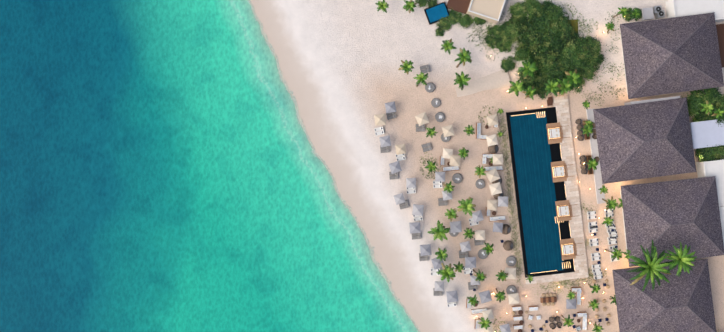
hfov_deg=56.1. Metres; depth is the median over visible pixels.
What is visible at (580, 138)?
wicker chair
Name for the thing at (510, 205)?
dune grass
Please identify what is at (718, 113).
palm
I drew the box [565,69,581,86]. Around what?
palm
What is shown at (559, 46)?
shrub
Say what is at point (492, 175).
umbrella
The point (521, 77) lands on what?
shrub
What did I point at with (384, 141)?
umbrella
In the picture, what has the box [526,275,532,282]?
palm
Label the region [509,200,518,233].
dune grass
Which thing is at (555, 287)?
dune grass
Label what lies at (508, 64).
shrub
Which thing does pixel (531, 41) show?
tree
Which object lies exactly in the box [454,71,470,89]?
palm
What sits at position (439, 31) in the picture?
shrub
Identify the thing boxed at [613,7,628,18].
palm
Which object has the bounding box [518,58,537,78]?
palm
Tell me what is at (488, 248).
palm
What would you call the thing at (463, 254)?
lounger
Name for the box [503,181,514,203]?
dune grass
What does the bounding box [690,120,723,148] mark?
roof
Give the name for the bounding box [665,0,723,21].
white block
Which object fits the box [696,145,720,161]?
shrub
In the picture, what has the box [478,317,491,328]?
palm
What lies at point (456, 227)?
umbrella
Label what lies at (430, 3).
shrub
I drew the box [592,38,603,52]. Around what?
shrub
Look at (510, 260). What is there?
round daybed
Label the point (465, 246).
umbrella
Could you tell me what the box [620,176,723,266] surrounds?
roof
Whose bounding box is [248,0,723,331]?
ground
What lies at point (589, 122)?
palm
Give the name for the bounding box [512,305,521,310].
sofa
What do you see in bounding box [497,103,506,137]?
dune grass
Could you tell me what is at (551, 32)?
shrub
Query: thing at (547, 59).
tree
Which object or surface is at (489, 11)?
roof
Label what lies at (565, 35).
shrub
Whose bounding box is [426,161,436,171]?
palm
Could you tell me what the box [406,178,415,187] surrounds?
umbrella
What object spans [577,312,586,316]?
sofa
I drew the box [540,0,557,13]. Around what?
shrub
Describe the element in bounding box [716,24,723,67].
wood deck
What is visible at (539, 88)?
shrub
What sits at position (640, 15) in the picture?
shrub
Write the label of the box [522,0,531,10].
shrub
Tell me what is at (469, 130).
palm
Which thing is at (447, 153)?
umbrella
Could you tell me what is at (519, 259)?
dune grass
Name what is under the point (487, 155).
sofa
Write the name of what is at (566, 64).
shrub
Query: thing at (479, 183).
round daybed
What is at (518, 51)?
shrub
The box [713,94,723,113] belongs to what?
shrub
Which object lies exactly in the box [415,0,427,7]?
shrub
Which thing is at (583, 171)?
wicker chair
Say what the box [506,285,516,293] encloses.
round daybed
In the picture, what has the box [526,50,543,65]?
shrub
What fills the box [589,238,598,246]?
club lounger
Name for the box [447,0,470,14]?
wood deck
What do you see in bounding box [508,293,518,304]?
umbrella
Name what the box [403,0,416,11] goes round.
palm
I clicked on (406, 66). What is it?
palm
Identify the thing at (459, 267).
palm
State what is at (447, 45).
palm
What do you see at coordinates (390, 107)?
umbrella
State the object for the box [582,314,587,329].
sofa
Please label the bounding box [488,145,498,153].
pod
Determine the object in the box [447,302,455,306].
lounger
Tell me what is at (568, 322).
palm
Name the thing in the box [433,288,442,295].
lounger
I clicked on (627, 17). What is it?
shrub
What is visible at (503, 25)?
shrub
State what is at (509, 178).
dune grass
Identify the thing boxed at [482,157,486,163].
sofa
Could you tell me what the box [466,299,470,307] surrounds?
sofa
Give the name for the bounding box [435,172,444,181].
umbrella
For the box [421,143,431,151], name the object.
lounger
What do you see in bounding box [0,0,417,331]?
sea
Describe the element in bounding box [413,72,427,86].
palm
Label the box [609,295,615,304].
palm
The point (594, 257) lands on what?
club lounger
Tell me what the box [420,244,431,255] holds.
umbrella
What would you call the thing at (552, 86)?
palm
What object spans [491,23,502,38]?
shrub
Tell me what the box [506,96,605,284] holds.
pool complex
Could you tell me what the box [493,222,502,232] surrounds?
umbrella
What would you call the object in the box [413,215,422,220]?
lounger
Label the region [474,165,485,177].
palm
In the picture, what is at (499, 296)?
palm
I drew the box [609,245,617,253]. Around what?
club lounger
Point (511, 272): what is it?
umbrella
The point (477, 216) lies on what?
umbrella
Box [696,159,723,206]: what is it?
white block
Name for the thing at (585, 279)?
dune grass
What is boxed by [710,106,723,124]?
shrub
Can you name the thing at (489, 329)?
umbrella
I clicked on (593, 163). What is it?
palm
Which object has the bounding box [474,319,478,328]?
sofa
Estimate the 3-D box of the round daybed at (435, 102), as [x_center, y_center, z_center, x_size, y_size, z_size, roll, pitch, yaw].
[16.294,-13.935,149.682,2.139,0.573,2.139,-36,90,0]
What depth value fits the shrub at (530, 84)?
147.76 m
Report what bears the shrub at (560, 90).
on the ground at (345, 80)
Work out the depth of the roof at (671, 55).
144.20 m
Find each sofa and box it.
[440,156,443,164]
[443,166,458,171]
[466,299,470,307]
[471,308,486,314]
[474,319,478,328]
[476,123,480,138]
[482,153,495,157]
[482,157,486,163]
[484,166,502,170]
[489,215,505,221]
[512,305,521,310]
[513,315,521,320]
[513,324,522,328]
[528,306,537,310]
[571,287,580,291]
[576,289,581,304]
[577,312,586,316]
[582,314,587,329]
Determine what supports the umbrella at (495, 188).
on the ground at (345, 80)
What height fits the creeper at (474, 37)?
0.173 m
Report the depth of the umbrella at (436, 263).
147.43 m
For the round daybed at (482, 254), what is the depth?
149.48 m
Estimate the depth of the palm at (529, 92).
145.82 m
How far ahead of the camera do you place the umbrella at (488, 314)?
147.73 m
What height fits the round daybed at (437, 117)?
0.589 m
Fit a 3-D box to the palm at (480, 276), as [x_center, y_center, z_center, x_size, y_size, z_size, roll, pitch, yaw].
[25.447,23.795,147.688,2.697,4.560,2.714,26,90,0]
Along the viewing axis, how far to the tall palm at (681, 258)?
137.37 m
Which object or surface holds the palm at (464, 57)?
on the ground at (345, 80)
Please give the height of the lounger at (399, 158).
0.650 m
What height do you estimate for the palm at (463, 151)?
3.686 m
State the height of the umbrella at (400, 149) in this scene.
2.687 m
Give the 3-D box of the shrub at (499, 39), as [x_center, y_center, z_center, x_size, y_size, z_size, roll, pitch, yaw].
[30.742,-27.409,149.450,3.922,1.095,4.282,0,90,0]
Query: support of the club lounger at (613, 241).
on the ground at (345, 80)
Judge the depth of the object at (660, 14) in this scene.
148.62 m
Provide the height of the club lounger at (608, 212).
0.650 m
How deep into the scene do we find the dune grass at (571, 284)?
149.85 m
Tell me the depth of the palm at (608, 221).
146.97 m
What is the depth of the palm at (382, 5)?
144.82 m
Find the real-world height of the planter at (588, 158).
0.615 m
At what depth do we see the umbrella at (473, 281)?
147.75 m
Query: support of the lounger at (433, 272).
on the ground at (345, 80)
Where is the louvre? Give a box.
[641,7,653,20]
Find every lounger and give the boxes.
[374,126,383,135]
[380,145,388,152]
[386,112,395,119]
[389,172,397,179]
[395,154,405,160]
[399,200,408,208]
[406,188,415,193]
[412,233,420,239]
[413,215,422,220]
[416,124,424,131]
[419,253,428,260]
[420,64,429,72]
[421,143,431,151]
[431,268,439,275]
[433,180,441,187]
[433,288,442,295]
[438,198,447,205]
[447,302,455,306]
[459,250,467,257]
[463,267,472,274]
[468,282,477,289]
[469,218,478,225]
[474,238,483,245]
[587,211,596,218]
[588,221,597,229]
[588,225,597,232]
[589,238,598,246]
[591,252,600,260]
[591,264,600,272]
[593,271,602,279]
[604,209,613,216]
[606,224,615,232]
[607,236,616,244]
[608,230,617,238]
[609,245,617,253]
[610,254,619,261]
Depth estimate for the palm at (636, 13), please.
146.09 m
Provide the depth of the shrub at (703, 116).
147.30 m
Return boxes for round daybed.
[425,83,434,92]
[431,98,440,107]
[435,112,444,120]
[441,133,450,141]
[449,229,458,236]
[452,173,461,183]
[475,179,484,188]
[478,249,487,258]
[506,256,515,265]
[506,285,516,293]
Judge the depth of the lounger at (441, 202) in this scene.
149.65 m
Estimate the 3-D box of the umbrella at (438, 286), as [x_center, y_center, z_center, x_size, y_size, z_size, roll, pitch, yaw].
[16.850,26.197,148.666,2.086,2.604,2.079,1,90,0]
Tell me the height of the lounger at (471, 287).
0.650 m
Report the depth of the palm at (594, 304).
147.05 m
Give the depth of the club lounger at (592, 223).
149.65 m
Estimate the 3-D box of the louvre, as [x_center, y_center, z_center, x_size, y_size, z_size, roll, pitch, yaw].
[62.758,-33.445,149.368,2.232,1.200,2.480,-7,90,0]
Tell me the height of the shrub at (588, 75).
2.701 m
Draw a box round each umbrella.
[374,113,385,125]
[379,135,390,146]
[385,101,395,112]
[389,161,401,173]
[394,193,404,204]
[395,144,405,154]
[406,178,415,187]
[409,222,420,233]
[412,204,423,215]
[415,112,428,125]
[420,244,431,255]
[431,257,443,269]
[434,281,443,290]
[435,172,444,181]
[442,125,453,136]
[442,148,452,158]
[442,190,452,199]
[446,290,457,302]
[449,155,460,165]
[450,221,461,232]
[460,241,470,251]
[465,257,475,267]
[470,275,479,284]
[472,210,483,222]
[475,230,484,239]
[479,290,491,302]
[482,309,493,320]
[483,324,492,331]
[486,114,498,126]
[486,134,497,145]
[486,168,499,182]
[487,200,497,209]
[489,182,501,194]
[492,154,502,164]
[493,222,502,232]
[498,196,507,206]
[499,323,510,331]
[505,268,515,278]
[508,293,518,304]
[566,299,575,308]
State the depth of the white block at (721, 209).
146.97 m
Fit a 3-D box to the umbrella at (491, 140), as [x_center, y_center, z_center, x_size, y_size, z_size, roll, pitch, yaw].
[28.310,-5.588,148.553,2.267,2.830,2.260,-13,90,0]
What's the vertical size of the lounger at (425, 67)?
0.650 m
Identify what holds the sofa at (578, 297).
on the ground at (345, 80)
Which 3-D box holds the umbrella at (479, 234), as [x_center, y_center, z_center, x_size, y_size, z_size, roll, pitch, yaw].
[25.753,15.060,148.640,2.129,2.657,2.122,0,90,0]
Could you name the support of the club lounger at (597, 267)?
on the ground at (345, 80)
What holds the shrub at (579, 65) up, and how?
on the ground at (345, 80)
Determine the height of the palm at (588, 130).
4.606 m
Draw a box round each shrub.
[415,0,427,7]
[427,0,437,7]
[435,27,444,37]
[437,17,450,30]
[446,8,461,24]
[457,14,472,29]
[473,16,485,25]
[484,35,496,48]
[486,26,493,34]
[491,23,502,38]
[495,35,507,50]
[496,40,513,52]
[498,19,511,33]
[500,55,516,72]
[501,23,521,47]
[507,1,527,18]
[508,15,519,26]
[511,44,531,61]
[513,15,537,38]
[514,67,538,84]
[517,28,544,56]
[518,78,534,90]
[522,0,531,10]
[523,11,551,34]
[525,0,544,18]
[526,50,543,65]
[528,59,541,71]
[533,34,553,56]
[533,81,546,98]
[534,71,547,84]
[537,65,556,77]
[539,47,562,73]
[539,78,551,98]
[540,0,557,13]
[541,21,563,46]
[544,5,566,24]
[545,65,566,81]
[546,37,566,56]
[553,16,569,30]
[554,76,566,95]
[556,50,573,73]
[557,26,572,41]
[560,39,580,64]
[562,22,575,35]
[564,30,579,47]
[567,53,591,76]
[569,74,585,93]
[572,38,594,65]
[580,35,599,44]
[581,66,594,81]
[586,50,607,71]
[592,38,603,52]
[621,7,632,21]
[634,7,641,20]
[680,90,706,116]
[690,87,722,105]
[692,108,714,121]
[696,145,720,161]
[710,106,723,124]
[710,145,723,160]
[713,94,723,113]
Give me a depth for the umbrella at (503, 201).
147.69 m
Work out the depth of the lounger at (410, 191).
149.65 m
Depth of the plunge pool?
149.44 m
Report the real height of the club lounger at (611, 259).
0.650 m
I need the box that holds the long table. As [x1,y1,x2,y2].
[540,297,556,302]
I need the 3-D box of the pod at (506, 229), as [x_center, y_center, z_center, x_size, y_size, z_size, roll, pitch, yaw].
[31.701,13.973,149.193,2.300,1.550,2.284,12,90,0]
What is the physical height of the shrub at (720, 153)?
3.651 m
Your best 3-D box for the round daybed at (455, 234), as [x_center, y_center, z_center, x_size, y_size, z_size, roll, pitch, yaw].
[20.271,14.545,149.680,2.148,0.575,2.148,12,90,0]
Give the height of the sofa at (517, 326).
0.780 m
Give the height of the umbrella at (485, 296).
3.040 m
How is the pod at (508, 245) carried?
on the ground at (345, 80)
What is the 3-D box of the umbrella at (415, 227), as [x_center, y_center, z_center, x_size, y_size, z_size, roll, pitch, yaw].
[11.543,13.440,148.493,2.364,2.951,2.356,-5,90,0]
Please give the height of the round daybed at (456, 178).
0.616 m
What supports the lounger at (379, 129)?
on the ground at (345, 80)
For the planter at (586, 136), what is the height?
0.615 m
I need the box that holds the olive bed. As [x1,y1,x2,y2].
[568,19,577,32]
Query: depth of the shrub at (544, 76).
147.66 m
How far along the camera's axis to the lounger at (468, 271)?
149.65 m
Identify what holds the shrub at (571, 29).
on the ground at (345, 80)
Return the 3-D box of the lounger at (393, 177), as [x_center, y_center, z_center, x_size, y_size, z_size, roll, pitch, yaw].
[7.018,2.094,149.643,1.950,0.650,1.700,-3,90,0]
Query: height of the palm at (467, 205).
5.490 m
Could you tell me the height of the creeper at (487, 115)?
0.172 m
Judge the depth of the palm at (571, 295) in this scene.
146.52 m
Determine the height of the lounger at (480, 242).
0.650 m
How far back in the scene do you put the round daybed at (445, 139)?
149.50 m
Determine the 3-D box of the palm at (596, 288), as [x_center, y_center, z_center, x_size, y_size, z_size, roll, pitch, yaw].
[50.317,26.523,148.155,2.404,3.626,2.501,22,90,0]
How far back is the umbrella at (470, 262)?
147.52 m
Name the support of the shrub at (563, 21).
on the ground at (345, 80)
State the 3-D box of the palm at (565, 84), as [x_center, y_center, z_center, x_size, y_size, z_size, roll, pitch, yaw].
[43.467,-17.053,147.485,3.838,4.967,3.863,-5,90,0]
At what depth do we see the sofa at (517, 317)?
149.50 m
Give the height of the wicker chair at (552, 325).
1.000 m
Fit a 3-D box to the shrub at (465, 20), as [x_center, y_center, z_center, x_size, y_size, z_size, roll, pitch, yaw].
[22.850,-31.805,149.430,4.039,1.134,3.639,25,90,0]
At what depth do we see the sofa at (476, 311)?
149.50 m
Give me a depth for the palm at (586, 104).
147.30 m
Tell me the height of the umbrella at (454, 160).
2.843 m
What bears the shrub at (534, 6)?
on the ground at (345, 80)
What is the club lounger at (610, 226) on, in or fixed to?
on the ground at (345, 80)
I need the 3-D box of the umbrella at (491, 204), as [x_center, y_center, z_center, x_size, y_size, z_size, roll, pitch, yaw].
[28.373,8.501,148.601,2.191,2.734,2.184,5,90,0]
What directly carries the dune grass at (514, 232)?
on the ground at (345, 80)
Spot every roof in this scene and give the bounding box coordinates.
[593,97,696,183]
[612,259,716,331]
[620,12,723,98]
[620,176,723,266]
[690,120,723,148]
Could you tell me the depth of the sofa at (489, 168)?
149.50 m
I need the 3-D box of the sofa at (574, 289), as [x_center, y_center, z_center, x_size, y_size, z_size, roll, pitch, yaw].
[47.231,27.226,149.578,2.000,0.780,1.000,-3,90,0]
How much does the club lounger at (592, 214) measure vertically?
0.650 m
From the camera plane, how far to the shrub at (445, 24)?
149.27 m
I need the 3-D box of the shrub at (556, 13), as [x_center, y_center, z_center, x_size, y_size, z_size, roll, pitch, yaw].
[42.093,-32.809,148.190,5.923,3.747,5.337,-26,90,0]
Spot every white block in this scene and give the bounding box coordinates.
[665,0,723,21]
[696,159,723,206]
[719,206,723,242]
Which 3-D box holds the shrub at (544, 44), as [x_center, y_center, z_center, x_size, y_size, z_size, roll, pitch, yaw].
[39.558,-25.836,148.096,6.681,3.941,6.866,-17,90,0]
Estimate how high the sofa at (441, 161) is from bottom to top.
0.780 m
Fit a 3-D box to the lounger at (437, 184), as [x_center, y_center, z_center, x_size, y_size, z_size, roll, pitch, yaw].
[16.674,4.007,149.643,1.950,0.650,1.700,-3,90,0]
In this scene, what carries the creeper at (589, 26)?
on the ground at (345, 80)
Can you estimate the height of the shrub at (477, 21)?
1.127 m
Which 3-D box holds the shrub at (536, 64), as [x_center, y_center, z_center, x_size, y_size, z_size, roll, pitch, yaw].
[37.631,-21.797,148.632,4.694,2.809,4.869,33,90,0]
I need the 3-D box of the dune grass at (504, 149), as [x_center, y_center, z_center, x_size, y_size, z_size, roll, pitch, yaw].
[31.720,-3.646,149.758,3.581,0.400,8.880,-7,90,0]
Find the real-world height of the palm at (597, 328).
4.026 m
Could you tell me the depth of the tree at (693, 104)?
147.64 m
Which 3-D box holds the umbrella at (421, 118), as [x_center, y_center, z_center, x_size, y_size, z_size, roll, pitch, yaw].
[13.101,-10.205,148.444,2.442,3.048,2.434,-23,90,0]
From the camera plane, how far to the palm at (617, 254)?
145.54 m
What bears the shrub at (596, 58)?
on the ground at (345, 80)
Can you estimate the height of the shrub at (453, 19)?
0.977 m
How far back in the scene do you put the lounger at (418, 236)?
149.65 m
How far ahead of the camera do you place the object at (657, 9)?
148.62 m
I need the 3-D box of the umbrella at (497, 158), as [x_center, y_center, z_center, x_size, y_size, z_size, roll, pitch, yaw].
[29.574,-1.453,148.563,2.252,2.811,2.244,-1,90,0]
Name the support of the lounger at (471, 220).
on the ground at (345, 80)
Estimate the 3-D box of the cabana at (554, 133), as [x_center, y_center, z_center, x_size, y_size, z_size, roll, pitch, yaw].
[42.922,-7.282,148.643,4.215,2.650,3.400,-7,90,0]
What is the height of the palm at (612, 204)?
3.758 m
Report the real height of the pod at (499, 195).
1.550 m
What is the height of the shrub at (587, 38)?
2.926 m
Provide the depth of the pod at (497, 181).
149.54 m
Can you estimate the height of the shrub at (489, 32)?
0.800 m
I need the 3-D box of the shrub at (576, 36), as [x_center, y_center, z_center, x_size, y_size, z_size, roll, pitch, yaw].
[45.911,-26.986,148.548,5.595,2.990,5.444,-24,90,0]
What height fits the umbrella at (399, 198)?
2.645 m
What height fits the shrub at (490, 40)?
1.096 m
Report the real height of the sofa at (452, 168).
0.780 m
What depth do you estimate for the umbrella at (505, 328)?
147.75 m
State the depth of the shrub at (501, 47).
149.25 m
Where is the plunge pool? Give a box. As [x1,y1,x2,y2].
[424,2,449,24]
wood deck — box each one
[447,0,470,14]
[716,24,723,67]
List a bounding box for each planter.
[583,121,589,139]
[586,155,592,174]
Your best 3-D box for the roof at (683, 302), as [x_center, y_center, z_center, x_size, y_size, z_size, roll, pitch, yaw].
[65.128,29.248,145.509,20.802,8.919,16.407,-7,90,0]
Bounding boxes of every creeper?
[466,27,482,45]
[478,105,497,124]
[581,19,597,34]
[609,63,624,80]
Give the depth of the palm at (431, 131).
146.75 m
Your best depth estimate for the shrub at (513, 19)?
149.24 m
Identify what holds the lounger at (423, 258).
on the ground at (345, 80)
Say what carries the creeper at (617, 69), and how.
on the ground at (345, 80)
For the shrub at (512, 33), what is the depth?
147.35 m
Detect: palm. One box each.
[375,0,388,12]
[398,60,413,74]
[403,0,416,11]
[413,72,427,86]
[426,126,437,137]
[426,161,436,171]
[427,220,449,240]
[435,247,447,260]
[436,263,455,281]
[441,38,456,54]
[443,182,454,192]
[445,208,457,221]
[453,261,463,272]
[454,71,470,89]
[455,48,471,67]
[457,197,475,215]
[458,147,468,158]
[463,125,474,135]
[463,228,474,238]
[467,294,478,306]
[473,269,486,281]
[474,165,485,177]
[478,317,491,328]
[482,243,493,254]
[494,288,505,302]
[495,270,507,280]
[508,80,525,96]
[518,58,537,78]
[523,86,536,99]
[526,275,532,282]
[544,78,560,95]
[557,78,572,94]
[561,315,573,326]
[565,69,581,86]
[567,290,575,299]
[580,124,592,136]
[582,100,589,109]
[583,119,592,127]
[587,158,597,169]
[588,283,600,292]
[588,299,599,310]
[592,322,603,331]
[598,185,607,193]
[602,196,617,210]
[602,215,613,225]
[605,22,614,32]
[605,247,622,259]
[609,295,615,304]
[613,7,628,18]
[623,249,630,258]
[627,240,672,291]
[630,8,640,18]
[664,241,696,276]
[701,101,713,114]
[712,107,723,119]
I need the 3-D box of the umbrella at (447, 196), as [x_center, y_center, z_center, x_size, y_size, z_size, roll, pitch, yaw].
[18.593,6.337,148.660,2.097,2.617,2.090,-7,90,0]
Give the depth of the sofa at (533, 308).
149.50 m
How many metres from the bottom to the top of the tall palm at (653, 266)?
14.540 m
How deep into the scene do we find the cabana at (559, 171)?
149.07 m
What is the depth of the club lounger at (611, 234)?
149.65 m
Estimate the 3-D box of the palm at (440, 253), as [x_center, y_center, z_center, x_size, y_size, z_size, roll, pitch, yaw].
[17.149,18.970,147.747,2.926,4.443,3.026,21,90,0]
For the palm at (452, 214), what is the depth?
145.88 m
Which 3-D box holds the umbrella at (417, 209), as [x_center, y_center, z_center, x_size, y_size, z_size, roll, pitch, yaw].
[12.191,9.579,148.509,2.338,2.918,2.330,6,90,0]
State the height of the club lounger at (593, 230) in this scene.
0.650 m
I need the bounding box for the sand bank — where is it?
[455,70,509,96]
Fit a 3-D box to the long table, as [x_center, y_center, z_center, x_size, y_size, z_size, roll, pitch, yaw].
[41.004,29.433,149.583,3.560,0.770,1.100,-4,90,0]
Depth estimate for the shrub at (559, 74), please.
147.22 m
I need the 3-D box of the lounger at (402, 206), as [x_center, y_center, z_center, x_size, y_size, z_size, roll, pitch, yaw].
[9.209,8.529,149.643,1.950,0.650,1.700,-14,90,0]
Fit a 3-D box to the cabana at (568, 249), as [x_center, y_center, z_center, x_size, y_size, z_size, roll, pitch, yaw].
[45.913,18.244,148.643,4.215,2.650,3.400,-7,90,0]
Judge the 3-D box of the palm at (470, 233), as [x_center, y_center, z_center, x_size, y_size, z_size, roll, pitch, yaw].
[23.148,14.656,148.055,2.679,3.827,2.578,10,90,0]
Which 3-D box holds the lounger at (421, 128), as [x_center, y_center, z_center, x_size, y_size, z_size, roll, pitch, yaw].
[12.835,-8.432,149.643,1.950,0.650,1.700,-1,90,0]
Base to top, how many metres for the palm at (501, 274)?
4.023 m
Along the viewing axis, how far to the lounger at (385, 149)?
149.65 m
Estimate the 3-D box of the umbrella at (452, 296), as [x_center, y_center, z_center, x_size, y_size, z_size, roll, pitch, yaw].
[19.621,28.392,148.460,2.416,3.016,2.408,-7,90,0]
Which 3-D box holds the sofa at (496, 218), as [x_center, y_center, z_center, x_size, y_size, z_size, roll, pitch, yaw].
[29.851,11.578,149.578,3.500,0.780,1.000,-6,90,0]
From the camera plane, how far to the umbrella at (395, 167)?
147.56 m
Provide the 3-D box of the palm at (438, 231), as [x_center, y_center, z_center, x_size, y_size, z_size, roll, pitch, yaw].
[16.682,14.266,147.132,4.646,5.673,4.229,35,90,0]
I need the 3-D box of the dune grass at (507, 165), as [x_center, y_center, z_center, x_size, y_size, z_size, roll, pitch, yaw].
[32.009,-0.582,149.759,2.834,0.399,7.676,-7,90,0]
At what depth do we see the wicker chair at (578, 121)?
149.37 m
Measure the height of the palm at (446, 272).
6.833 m
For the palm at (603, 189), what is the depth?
146.69 m
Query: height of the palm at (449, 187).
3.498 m
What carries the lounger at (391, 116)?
on the ground at (345, 80)
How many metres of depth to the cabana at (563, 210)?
149.07 m
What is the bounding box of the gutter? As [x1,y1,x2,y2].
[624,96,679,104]
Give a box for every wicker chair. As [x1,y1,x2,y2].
[549,323,555,328]
[575,119,581,124]
[577,135,583,140]
[581,169,587,173]
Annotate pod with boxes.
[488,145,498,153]
[492,177,501,183]
[493,191,503,199]
[502,224,510,234]
[503,240,513,250]
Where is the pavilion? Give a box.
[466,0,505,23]
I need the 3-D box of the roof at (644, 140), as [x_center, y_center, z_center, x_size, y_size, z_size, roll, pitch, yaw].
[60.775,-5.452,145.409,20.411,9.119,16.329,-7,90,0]
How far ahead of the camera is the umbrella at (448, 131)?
147.56 m
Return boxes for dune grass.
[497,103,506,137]
[499,130,509,168]
[502,146,511,179]
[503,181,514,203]
[504,165,514,193]
[505,184,514,216]
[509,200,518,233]
[509,221,519,245]
[513,238,522,272]
[515,263,521,287]
[532,279,580,293]
[550,279,584,288]
[570,273,598,284]
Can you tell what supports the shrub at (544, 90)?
on the ground at (345, 80)
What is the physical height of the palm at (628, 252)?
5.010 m
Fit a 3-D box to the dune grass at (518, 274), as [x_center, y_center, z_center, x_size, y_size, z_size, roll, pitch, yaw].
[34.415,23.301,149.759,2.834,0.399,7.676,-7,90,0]
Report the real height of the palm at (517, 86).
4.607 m
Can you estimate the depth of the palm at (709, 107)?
146.11 m
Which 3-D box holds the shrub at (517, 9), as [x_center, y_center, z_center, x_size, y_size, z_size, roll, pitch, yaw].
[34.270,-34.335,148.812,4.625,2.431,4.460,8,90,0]
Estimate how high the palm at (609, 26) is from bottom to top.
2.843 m
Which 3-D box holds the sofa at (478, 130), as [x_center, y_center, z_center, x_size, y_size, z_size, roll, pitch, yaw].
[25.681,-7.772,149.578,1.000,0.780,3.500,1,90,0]
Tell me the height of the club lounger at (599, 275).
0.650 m
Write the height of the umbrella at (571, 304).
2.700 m
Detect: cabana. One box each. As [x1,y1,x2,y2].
[546,125,568,140]
[551,163,572,179]
[556,203,577,218]
[560,241,583,256]
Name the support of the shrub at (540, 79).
on the ground at (345, 80)
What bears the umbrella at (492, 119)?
on the ground at (345, 80)
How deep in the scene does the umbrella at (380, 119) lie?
147.46 m
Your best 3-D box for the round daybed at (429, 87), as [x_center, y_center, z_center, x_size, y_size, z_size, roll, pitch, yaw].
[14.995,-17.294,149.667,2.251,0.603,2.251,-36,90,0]
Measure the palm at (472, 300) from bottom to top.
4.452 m
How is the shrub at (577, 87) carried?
on the ground at (345, 80)
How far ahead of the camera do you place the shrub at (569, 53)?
146.93 m

